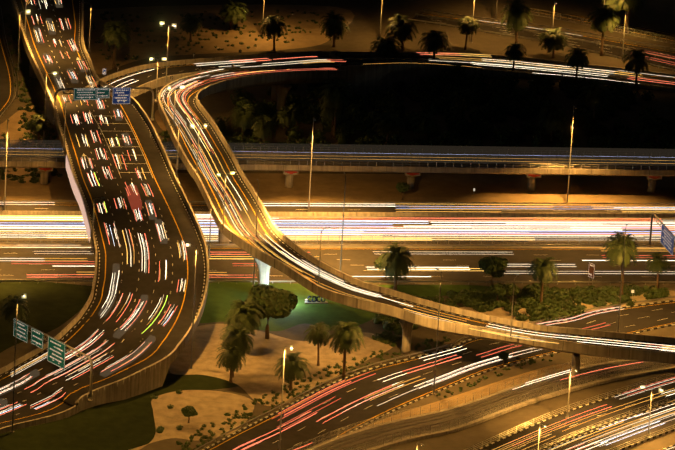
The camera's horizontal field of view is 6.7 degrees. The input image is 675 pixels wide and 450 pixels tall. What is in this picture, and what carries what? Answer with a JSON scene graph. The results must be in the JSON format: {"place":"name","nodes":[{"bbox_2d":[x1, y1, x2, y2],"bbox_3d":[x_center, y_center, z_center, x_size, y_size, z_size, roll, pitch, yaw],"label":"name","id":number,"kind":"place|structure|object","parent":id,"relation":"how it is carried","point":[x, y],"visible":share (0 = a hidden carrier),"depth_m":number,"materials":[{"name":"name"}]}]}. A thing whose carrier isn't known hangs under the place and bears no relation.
{"place":"outdoors","nodes":[
{"label":"outdoors","id":0,"kind":"place"},
{"bbox_2d":[0,6,16,116],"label":"road","id":1,"kind":"structure","parent":0,"point":[6,87],"depth_m":1407.67,"materials":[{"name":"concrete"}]},
{"bbox_2d":[0,281,91,352],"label":"lawn","id":2,"kind":"structure","parent":0,"point":[50,306],"depth_m":1263.52,"materials":[{"name":"plant"}]},
{"bbox_2d":[1,294,29,322],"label":"palm","id":3,"kind":"object","parent":2,"relation":"on","point":[12,304],"visible":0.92,"depth_m":1242.59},
{"bbox_2d":[0,374,237,449],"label":"dark lawn","id":4,"kind":"structure","parent":0,"point":[127,424],"depth_m":1196.43,"materials":[{"name":"plant"}]},
{"bbox_2d":[11,295,24,432],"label":"street lamp","id":5,"kind":"object","parent":4,"relation":"on","point":[12,431],"visible":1,"depth_m":1187.09,"materials":[{"name":"metal"}]},
{"bbox_2d":[215,342,245,382],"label":"palm","id":6,"kind":"object","parent":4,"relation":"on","point":[231,360],"visible":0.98,"depth_m":1221.12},
{"bbox_2d":[155,110,168,133],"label":"sand","id":7,"kind":"structure","parent":0,"point":[160,122],"depth_m":1383.89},
{"bbox_2d":[85,51,342,96],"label":"road","id":8,"kind":"structure","parent":0,"point":[177,69],"depth_m":1386.52,"materials":[{"name":"asphalt"}]},
{"bbox_2d":[0,0,674,449],"bbox_3d":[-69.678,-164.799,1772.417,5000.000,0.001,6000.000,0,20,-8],"label":"ground","id":9,"kind":"structure","parent":0,"point":[370,14],"depth_m":1400.94,"materials":[{"name":"soil"}]},
{"bbox_2d":[4,118,8,210],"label":"street lamp","id":10,"kind":"object","parent":9,"relation":"on","point":[6,167],"visible":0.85,"depth_m":1313.27,"materials":[{"name":"metal"}]},
{"bbox_2d":[0,132,25,182],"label":"shrubs","id":11,"kind":"object","parent":9,"relation":"on","point":[2,173],"visible":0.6,"depth_m":1340.45,"materials":[{"name":"green plant"}]},
{"bbox_2d":[16,11,29,98],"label":"street lamp","id":12,"kind":"object","parent":9,"relation":"on","point":[18,57],"visible":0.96,"depth_m":1391.24,"materials":[{"name":"metal"}]},
{"bbox_2d":[2,14,62,182],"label":"shrubs","id":13,"kind":"object","parent":9,"relation":"on","point":[33,173],"visible":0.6,"depth_m":1389.36,"materials":[{"name":"green plant"}]},
{"bbox_2d":[0,105,67,181],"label":"sand","id":14,"kind":"structure","parent":9,"relation":"on","point":[14,133],"depth_m":1368.10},
{"bbox_2d":[27,114,50,144],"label":"palm","id":15,"kind":"object","parent":14,"relation":"on","point":[39,126],"visible":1,"depth_m":1358.34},
{"bbox_2d":[43,73,56,144],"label":"street lamp","id":16,"kind":"object","parent":9,"relation":"on","point":[45,106],"visible":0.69,"depth_m":1358.35,"materials":[{"name":"metal"}]},
{"bbox_2d":[0,0,208,433],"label":"flyover","id":17,"kind":"object","parent":9,"relation":"on","point":[174,212],"visible":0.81,"depth_m":1264.63,"materials":[{"name":"concrete"}]},
{"bbox_2d":[13,318,92,401],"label":"gantry","id":18,"kind":"object","parent":17,"relation":"attached to","point":[56,352],"visible":0.98,"depth_m":1212.62,"materials":[{"name":"metal"}]},
{"bbox_2d":[62,100,75,152],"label":"street lamp","id":19,"kind":"object","parent":17,"relation":"on","point":[63,151],"visible":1,"depth_m":1317.08,"materials":[{"name":"metal"}]},
{"bbox_2d":[66,155,89,242],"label":"ad panel","id":20,"kind":"object","parent":17,"relation":"attached to","point":[76,192],"visible":1,"depth_m":1293.33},
{"bbox_2d":[0,0,186,414],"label":"cars","id":21,"kind":"object","parent":17,"relation":"on","point":[118,273],"visible":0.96,"depth_m":1260.23,"materials":[{"name":"metal"}]},
{"bbox_2d":[90,197,104,252],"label":"street lamp","id":22,"kind":"object","parent":17,"relation":"on","point":[91,250],"visible":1,"depth_m":1259.43,"materials":[{"name":"metal"}]},
{"bbox_2d":[52,87,153,121],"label":"road sign","id":23,"kind":"object","parent":17,"relation":"on","point":[120,95],"visible":1,"depth_m":1340.63,"materials":[{"name":"metal"}]},
{"bbox_2d":[78,362,160,402],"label":"wall panels","id":24,"kind":"object","parent":17,"relation":"attached to","point":[117,382],"visible":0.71,"depth_m":1209.84,"materials":[{"name":"white paint"}]},
{"bbox_2d":[168,125,178,177],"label":"street lamp","id":25,"kind":"object","parent":17,"relation":"on","point":[177,150],"visible":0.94,"depth_m":1304.15,"materials":[{"name":"metal"}]},
{"bbox_2d":[200,203,211,257],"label":"street lamp","id":26,"kind":"object","parent":17,"relation":"on","point":[210,230],"visible":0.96,"depth_m":1260.44,"materials":[{"name":"metal"}]},
{"bbox_2d":[100,20,134,68],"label":"palm","id":27,"kind":"object","parent":9,"relation":"on","point":[115,34],"visible":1,"depth_m":1415.78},
{"bbox_2d":[159,130,175,148],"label":"shrubs","id":28,"kind":"object","parent":9,"relation":"on","point":[168,143],"visible":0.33,"depth_m":1370.70,"materials":[{"name":"green plant"}]},
{"bbox_2d":[186,243,196,368],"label":"street lamp","id":29,"kind":"object","parent":9,"relation":"on","point":[190,367],"visible":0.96,"depth_m":1226.88,"materials":[{"name":"metal"}]},
{"bbox_2d":[130,390,253,449],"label":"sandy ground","id":30,"kind":"structure","parent":9,"relation":"on","point":[209,406],"depth_m":1207.33,"materials":[{"name":"sand"}]},
{"bbox_2d":[150,389,182,432],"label":"shrubs","id":31,"kind":"object","parent":30,"relation":"on","point":[159,429],"depth_m":1208.17,"materials":[{"name":"green plant"}]},
{"bbox_2d":[181,406,197,422],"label":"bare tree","id":32,"kind":"object","parent":30,"relation":"on","point":[188,411],"visible":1,"depth_m":1199.70,"materials":[{"name":"green plant"}]},
{"bbox_2d":[83,4,354,73],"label":"sandy ground","id":33,"kind":"structure","parent":9,"relation":"on","point":[170,16],"depth_m":1452.22,"materials":[{"name":"sand"}]},
{"bbox_2d":[178,13,202,39],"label":"palm","id":34,"kind":"object","parent":33,"relation":"on","point":[191,25],"visible":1,"depth_m":1441.62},
{"bbox_2d":[91,9,318,65],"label":"shrubs","id":35,"kind":"object","parent":33,"relation":"on","point":[172,28],"visible":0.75,"depth_m":1450.01,"materials":[{"name":"green plant"}]},
{"bbox_2d":[220,0,247,29],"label":"palm","id":36,"kind":"object","parent":33,"relation":"on","point":[233,11],"visible":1,"depth_m":1451.26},
{"bbox_2d":[260,15,286,50],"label":"palm","id":37,"kind":"object","parent":33,"relation":"on","point":[271,27],"visible":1,"depth_m":1436.81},
{"bbox_2d":[227,103,256,138],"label":"palm","id":38,"kind":"object","parent":9,"relation":"on","point":[242,120],"visible":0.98,"depth_m":1371.02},
{"bbox_2d":[251,115,277,145],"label":"palm","id":39,"kind":"object","parent":9,"relation":"on","point":[264,127],"visible":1,"depth_m":1361.45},
{"bbox_2d":[169,324,392,405],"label":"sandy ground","id":40,"kind":"structure","parent":9,"relation":"on","point":[255,378],"depth_m":1238.41,"materials":[{"name":"sand"}]},
{"bbox_2d":[219,322,255,377],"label":"palm","id":41,"kind":"object","parent":40,"relation":"on","point":[238,336],"visible":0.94,"depth_m":1222.47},
{"bbox_2d":[224,300,262,335],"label":"palm","id":42,"kind":"object","parent":40,"relation":"on","point":[236,319],"visible":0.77,"depth_m":1236.43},
{"bbox_2d":[228,294,266,350],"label":"palm","id":43,"kind":"object","parent":40,"relation":"on","point":[250,300],"visible":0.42,"depth_m":1239.41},
{"bbox_2d":[244,284,297,338],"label":"tree","id":44,"kind":"object","parent":40,"relation":"on","point":[275,302],"visible":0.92,"depth_m":1244.57,"materials":[{"name":"green plant"}]},
{"bbox_2d":[273,352,311,390],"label":"palm","id":45,"kind":"object","parent":40,"relation":"on","point":[293,367],"visible":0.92,"depth_m":1219.35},
{"bbox_2d":[303,322,329,365],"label":"palm","id":46,"kind":"object","parent":40,"relation":"on","point":[318,334],"visible":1,"depth_m":1233.19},
{"bbox_2d":[279,346,293,449],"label":"street lamp","id":47,"kind":"object","parent":9,"relation":"on","point":[282,398],"visible":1,"depth_m":1175.94,"materials":[{"name":"metal"}]},
{"bbox_2d":[276,103,302,132],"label":"palm","id":48,"kind":"object","parent":9,"relation":"on","point":[288,114],"visible":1,"depth_m":1377.61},
{"bbox_2d":[21,38,579,378],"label":"bridge pillars","id":49,"kind":"structure","parent":9,"relation":"on","point":[279,93],"depth_m":1273.54,"materials":[{"name":"concrete"}]},
{"bbox_2d":[158,65,674,363],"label":"ramp","id":50,"kind":"structure","parent":49,"relation":"on","point":[224,159],"depth_m":1268.13,"materials":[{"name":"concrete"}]},
{"bbox_2d":[149,58,166,101],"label":"street lamp","id":51,"kind":"object","parent":50,"relation":"on","point":[156,100],"visible":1,"depth_m":1355.53,"materials":[{"name":"metal"}]},
{"bbox_2d":[161,23,176,84],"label":"street lamp","id":52,"kind":"object","parent":50,"relation":"on","point":[167,53],"visible":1,"depth_m":1367.80,"materials":[{"name":"metal"}]},
{"bbox_2d":[217,172,234,230],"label":"street lamp","id":53,"kind":"object","parent":50,"relation":"on","point":[222,229],"visible":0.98,"depth_m":1274.74,"materials":[{"name":"metal"}]},
{"bbox_2d":[318,227,330,284],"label":"street lamp","id":54,"kind":"object","parent":50,"relation":"on","point":[320,256],"visible":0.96,"depth_m":1247.70,"materials":[{"name":"metal"}]},
{"bbox_2d":[161,68,674,351],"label":"light trails","id":55,"kind":"object","parent":50,"relation":"on","point":[483,330],"visible":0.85,"depth_m":1283.50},
{"bbox_2d":[509,274,518,340],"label":"street lamp","id":56,"kind":"object","parent":50,"relation":"on","point":[510,338],"visible":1,"depth_m":1229.79,"materials":[{"name":"metal"}]},
{"bbox_2d":[308,118,315,211],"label":"street lamp","id":57,"kind":"object","parent":9,"relation":"on","point":[310,168],"visible":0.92,"depth_m":1322.94,"materials":[{"name":"metal"}]},
{"bbox_2d":[176,336,450,449],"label":"verge shrubs","id":58,"kind":"object","parent":9,"relation":"on","point":[203,442],"visible":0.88,"depth_m":1219.05,"materials":[{"name":"green plant"}]},
{"bbox_2d":[316,94,349,134],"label":"palm","id":59,"kind":"object","parent":9,"relation":"on","point":[328,114],"visible":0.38,"depth_m":1377.87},
{"bbox_2d":[319,10,349,46],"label":"palm","id":60,"kind":"object","parent":9,"relation":"on","point":[333,24],"visible":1,"depth_m":1442.31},
{"bbox_2d":[318,77,355,137],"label":"palm","id":61,"kind":"object","parent":9,"relation":"on","point":[336,97],"visible":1,"depth_m":1374.20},
{"bbox_2d":[0,172,674,205],"bbox_3d":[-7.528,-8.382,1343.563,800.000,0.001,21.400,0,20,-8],"label":"sand strip","id":62,"kind":"object","parent":9,"relation":"on","point":[487,187],"visible":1,"depth_m":1347.67,"materials":[{"name":"sand"}]},
{"bbox_2d":[396,182,409,199],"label":"tree","id":63,"kind":"object","parent":62,"relation":"on","point":[402,187],"visible":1,"depth_m":1337.90,"materials":[{"name":"green plant"}]},
{"bbox_2d":[0,143,674,192],"bbox_3d":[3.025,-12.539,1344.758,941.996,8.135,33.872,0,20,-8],"label":"metro viaduct","id":64,"kind":"object","parent":9,"relation":"on","point":[291,167],"visible":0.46,"depth_m":1345.77,"materials":[{"name":"concrete"}]},
{"bbox_2d":[0,139,674,165],"bbox_3d":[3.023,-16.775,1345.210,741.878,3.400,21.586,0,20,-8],"label":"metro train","id":65,"kind":"object","parent":64,"relation":"on","point":[451,160],"visible":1,"depth_m":1348.10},
{"bbox_2d":[340,172,345,270],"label":"street lamp","id":66,"kind":"object","parent":9,"relation":"on","point":[342,225],"visible":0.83,"depth_m":1280.41,"materials":[{"name":"metal"}]},
{"bbox_2d":[325,321,365,377],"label":"palm","id":67,"kind":"object","parent":9,"relation":"on","point":[346,336],"visible":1,"depth_m":1225.37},
{"bbox_2d":[102,50,633,297],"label":"shrubs","id":68,"kind":"object","parent":9,"relation":"on","point":[591,271],"visible":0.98,"depth_m":1291.90,"materials":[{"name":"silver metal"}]},
{"bbox_2d":[373,253,387,280],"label":"lawn tree","id":69,"kind":"object","parent":9,"relation":"on","point":[376,262],"visible":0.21,"depth_m":1286.20,"materials":[{"name":"green plant"}]},
{"bbox_2d":[370,32,403,57],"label":"palm","id":70,"kind":"object","parent":9,"relation":"on","point":[387,48],"visible":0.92,"depth_m":1423.27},
{"bbox_2d":[385,14,417,50],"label":"palm","id":71,"kind":"object","parent":9,"relation":"on","point":[400,28],"visible":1,"depth_m":1442.00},
{"bbox_2d":[372,288,485,346],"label":"hedges","id":72,"kind":"object","parent":9,"relation":"on","point":[389,323],"visible":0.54,"depth_m":1262.97,"materials":[{"name":"green plant"}]},
{"bbox_2d":[418,30,450,58],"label":"palm","id":73,"kind":"object","parent":9,"relation":"on","point":[434,41],"visible":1,"depth_m":1426.14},
{"bbox_2d":[432,268,441,394],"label":"street lamp","id":74,"kind":"object","parent":9,"relation":"on","point":[433,393],"visible":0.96,"depth_m":1220.31,"materials":[{"name":"metal"}]},
{"bbox_2d":[215,64,674,155],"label":"park thicket","id":75,"kind":"object","parent":9,"relation":"on","point":[427,93],"visible":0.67,"depth_m":1392.24,"materials":[{"name":"green plant"}]},
{"bbox_2d":[361,364,571,428],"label":"median strip","id":76,"kind":"object","parent":9,"relation":"on","point":[479,392],"visible":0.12,"depth_m":1226.92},
{"bbox_2d":[455,16,479,49],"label":"palm","id":77,"kind":"object","parent":9,"relation":"on","point":[466,24],"visible":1,"depth_m":1445.79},
{"bbox_2d":[288,356,674,449],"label":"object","id":78,"kind":"object","parent":9,"relation":"on","point":[439,422],"visible":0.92,"depth_m":1215.66,"materials":[{"name":"metal"}]},
{"bbox_2d":[478,256,508,285],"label":"lawn tree","id":79,"kind":"object","parent":9,"relation":"on","point":[493,266],"visible":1,"depth_m":1283.96,"materials":[{"name":"green plant"}]},
{"bbox_2d":[436,353,553,397],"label":"shrubs","id":80,"kind":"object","parent":9,"relation":"on","point":[531,361],"visible":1,"depth_m":1236.19,"materials":[{"name":"green plant"}]},
{"bbox_2d":[498,351,508,366],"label":"young tree","id":81,"kind":"object","parent":9,"relation":"on","point":[503,355],"visible":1,"depth_m":1240.11,"materials":[{"name":"green plant"}]},
{"bbox_2d":[503,43,526,70],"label":"palm","id":82,"kind":"object","parent":9,"relation":"on","point":[514,51],"visible":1,"depth_m":1427.98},
{"bbox_2d":[500,0,534,43],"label":"palm","id":83,"kind":"object","parent":9,"relation":"on","point":[516,14],"visible":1,"depth_m":1450.89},
{"bbox_2d":[538,27,567,57],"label":"palm","id":84,"kind":"object","parent":9,"relation":"on","point":[552,40],"visible":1,"depth_m":1443.38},
{"bbox_2d":[458,283,668,322],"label":"hedges","id":85,"kind":"object","parent":9,"relation":"on","point":[554,299],"visible":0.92,"depth_m":1280.21,"materials":[{"name":"green plant"}]},
{"bbox_2d":[461,290,674,322],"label":"gravel bed","id":86,"kind":"object","parent":9,"relation":"on","point":[500,312],"visible":0.04,"depth_m":1276.15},
{"bbox_2d":[489,283,506,300],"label":"tree","id":87,"kind":"object","parent":86,"relation":"on","point":[498,289],"visible":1,"depth_m":1275.22,"materials":[{"name":"green plant"}]},
{"bbox_2d":[503,283,519,301],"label":"tree","id":88,"kind":"object","parent":86,"relation":"on","point":[509,288],"visible":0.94,"depth_m":1276.38,"materials":[{"name":"green plant"}]},
{"bbox_2d":[527,256,558,303],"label":"palm","id":89,"kind":"object","parent":86,"relation":"on","point":[542,269],"visible":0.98,"depth_m":1275.20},
{"bbox_2d":[602,231,638,296],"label":"palm","id":90,"kind":"object","parent":86,"relation":"on","point":[615,255],"visible":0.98,"depth_m":1281.44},
{"bbox_2d":[566,106,576,204],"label":"street lamp","id":91,"kind":"object","parent":9,"relation":"on","point":[570,158],"visible":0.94,"depth_m":1339.49,"materials":[{"name":"metal"}]},
{"bbox_2d":[564,48,589,80],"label":"palm","id":92,"kind":"object","parent":9,"relation":"on","point":[576,58],"visible":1,"depth_m":1425.01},
{"bbox_2d":[586,5,620,55],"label":"palm","id":93,"kind":"object","parent":9,"relation":"on","point":[603,20],"visible":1,"depth_m":1445.69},
{"bbox_2d":[601,0,624,18],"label":"palm","id":94,"kind":"object","parent":9,"relation":"on","point":[613,4],"visible":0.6,"depth_m":1466.86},
{"bbox_2d":[617,223,627,331],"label":"street lamp","id":95,"kind":"object","parent":9,"relation":"on","point":[621,283],"visible":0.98,"depth_m":1261.92,"materials":[{"name":"metal"}]},
{"bbox_2d":[617,0,646,33],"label":"palm","id":96,"kind":"object","parent":9,"relation":"on","point":[629,4],"visible":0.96,"depth_m":1465.09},
{"bbox_2d":[622,48,650,88],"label":"palm","id":97,"kind":"object","parent":9,"relation":"on","point":[638,60],"visible":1,"depth_m":1423.55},
{"bbox_2d":[645,252,670,287],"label":"palm","id":98,"kind":"object","parent":9,"relation":"on","point":[658,263],"visible":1,"depth_m":1290.98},
{"bbox_2d":[648,213,674,255],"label":"gantry","id":99,"kind":"object","parent":9,"relation":"on","point":[667,239],"visible":0.98,"depth_m":1305.62,"materials":[{"name":"metal"}]},
{"bbox_2d":[0,204,674,282],"bbox_3d":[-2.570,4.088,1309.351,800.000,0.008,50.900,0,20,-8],"label":"motorway road","id":100,"kind":"structure","parent":0,"point":[358,260],"depth_m":1305.45,"materials":[{"name":"asphalt"}]},
{"bbox_2d":[0,202,674,277],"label":"motorway trails","id":101,"kind":"object","parent":100,"relation":"on","point":[534,227],"visible":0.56,"depth_m":1318.85,"materials":[{"name":"white"}]},
{"bbox_2d":[0,200,674,284],"bbox_3d":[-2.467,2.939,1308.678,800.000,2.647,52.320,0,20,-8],"label":"motorway barriers","id":102,"kind":"object","parent":100,"relation":"on","point":[456,214],"visible":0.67,"depth_m":1322.17,"materials":[{"name":"concrete"}]},
{"bbox_2d":[199,282,487,330],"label":"lawn","id":103,"kind":"structure","parent":0,"point":[218,304],"depth_m":1270.04,"materials":[{"name":"plant"}]},
{"bbox_2d":[252,179,258,286],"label":"street lamp","id":104,"kind":"object","parent":103,"relation":"on","point":[255,234],"visible":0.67,"depth_m":1275.61,"materials":[{"name":"metal"}]},
{"bbox_2d":[305,296,327,303],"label":"sculpture letters","id":105,"kind":"object","parent":103,"relation":"on","point":[316,301],"visible":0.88,"depth_m":1272.06,"materials":[{"name":"concrete"}]},
{"bbox_2d":[378,242,415,289],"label":"palm","id":106,"kind":"object","parent":103,"relation":"on","point":[397,263],"visible":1,"depth_m":1279.78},
{"bbox_2d":[194,296,674,449],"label":"road","id":107,"kind":"structure","parent":0,"point":[638,318],"depth_m":1228.38,"materials":[{"name":"asphalt"}]},
{"bbox_2d":[233,307,621,449],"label":"light trails","id":108,"kind":"object","parent":107,"relation":"on","point":[453,375],"visible":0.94,"depth_m":1229.34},
{"bbox_2d":[307,51,674,100],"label":"road","id":109,"kind":"structure","parent":0,"point":[366,73],"depth_m":1426.87,"materials":[{"name":"asphalt"}]},
{"bbox_2d":[103,20,674,89],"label":"light trails","id":110,"kind":"object","parent":109,"relation":"on","point":[305,61],"visible":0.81,"depth_m":1431.34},
{"bbox_2d":[408,9,674,70],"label":"road","id":111,"kind":"structure","parent":0,"point":[611,48],"depth_m":1461.17,"materials":[{"name":"asphalt"}]},
{"bbox_2d":[464,372,674,449],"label":"road","id":112,"kind":"structure","parent":0,"point":[560,438],"depth_m":1211.30,"materials":[{"name":"asphalt"}]},
{"bbox_2d":[566,368,577,418],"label":"street lamp","id":113,"kind":"object","parent":112,"relation":"on","point":[569,392],"visible":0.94,"depth_m":1212.39,"materials":[{"name":"metal"}]},
{"bbox_2d":[493,362,674,449],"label":"light trails","id":114,"kind":"object","parent":112,"relation":"on","point":[662,416],"visible":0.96,"depth_m":1210.74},
{"bbox_2d":[641,386,662,437],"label":"street lamp","id":115,"kind":"object","parent":112,"relation":"on","point":[650,409],"visible":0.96,"depth_m":1204.22,"materials":[{"name":"metal"}]},
{"bbox_2d":[503,5,674,43],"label":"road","id":116,"kind":"structure","parent":0,"point":[658,34],"depth_m":1473.06,"materials":[{"name":"asphalt"}]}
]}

